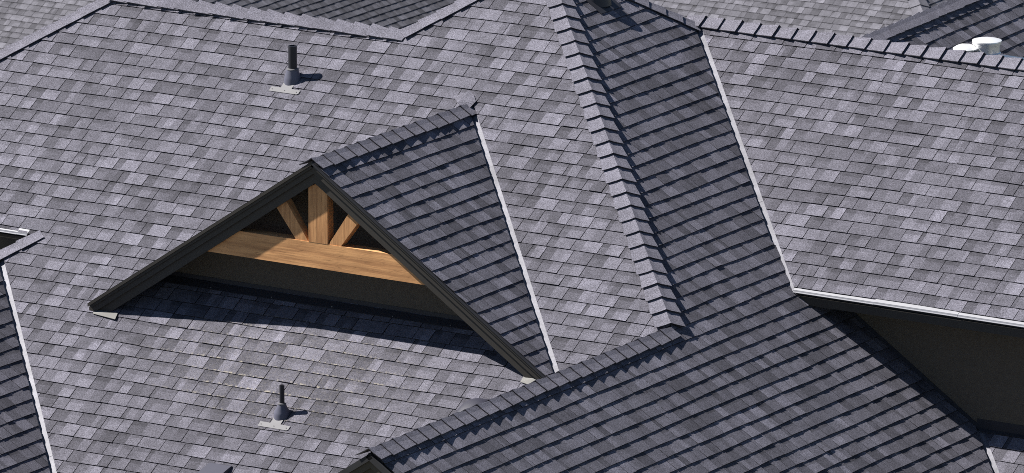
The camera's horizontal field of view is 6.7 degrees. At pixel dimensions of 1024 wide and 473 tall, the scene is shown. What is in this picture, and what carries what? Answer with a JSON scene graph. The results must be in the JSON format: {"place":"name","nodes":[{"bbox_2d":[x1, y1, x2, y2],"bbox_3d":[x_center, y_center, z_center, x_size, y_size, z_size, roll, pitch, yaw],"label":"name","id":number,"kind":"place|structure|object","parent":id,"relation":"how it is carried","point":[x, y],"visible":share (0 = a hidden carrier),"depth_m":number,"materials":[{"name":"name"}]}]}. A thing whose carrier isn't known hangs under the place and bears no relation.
{"place":"outdoors","nodes":[
{"label":"outdoors","id":0,"kind":"place"},
{"bbox_2d":[0,0,1023,472],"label":"house","id":1,"kind":"structure","parent":0,"point":[584,236],"depth_m":81.39,"materials":[{"name":"tile"}]},
{"bbox_2d":[197,462,232,472],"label":"roof vent","id":2,"kind":"object","parent":1,"relation":"on","point":[210,467],"visible":1,"depth_m":80.06,"materials":[{"name":"metal"}]},
{"bbox_2d":[258,384,289,430],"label":"vent pipe","id":3,"kind":"object","parent":1,"relation":"on","point":[281,412],"visible":1,"depth_m":80.33,"materials":[{"name":"metal"}]},
{"bbox_2d":[269,45,300,94],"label":"vent pipe","id":4,"kind":"object","parent":1,"relation":"on","point":[292,77],"visible":1,"depth_m":83.63,"materials":[{"name":"metal"}]},
{"bbox_2d":[455,398,487,412],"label":"hood vent","id":5,"kind":"object","parent":1,"relation":"on","point":[469,403],"visible":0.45,"depth_m":79.61,"materials":[{"name":"metal"}]},
{"bbox_2d":[586,0,621,13],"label":"flue pipe","id":6,"kind":"object","parent":1,"relation":"on","point":[602,6],"visible":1,"depth_m":83.62,"materials":[{"name":"grey metal"}]},
{"bbox_3d":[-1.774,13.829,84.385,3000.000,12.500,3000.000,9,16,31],"label":"ground","id":7,"kind":"structure","parent":0,"visible":0},
{"bbox_2d":[0,0,455,49],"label":"house","id":8,"kind":"structure","parent":7,"relation":"on","point":[20,19],"depth_m":168.04,"materials":[{"name":"tile"}]},
{"bbox_2d":[649,0,947,36],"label":"house","id":9,"kind":"structure","parent":7,"relation":"on","point":[857,18],"depth_m":157.53,"materials":[{"name":"tile"}]},
{"bbox_2d":[862,0,1023,58],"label":"house","id":10,"kind":"structure","parent":7,"relation":"on","point":[949,24],"depth_m":91.96,"materials":[{"name":"tile"}]},
{"bbox_2d":[953,44,977,51],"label":"roof vent","id":11,"kind":"object","parent":10,"relation":"on","point":[969,48],"visible":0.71,"depth_m":91.37,"materials":[{"name":"white metal"}]},
{"bbox_2d":[972,37,1001,54],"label":"roof vent","id":12,"kind":"object","parent":10,"relation":"on","point":[988,45],"visible":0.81,"depth_m":91.39,"materials":[{"name":"white metal"}]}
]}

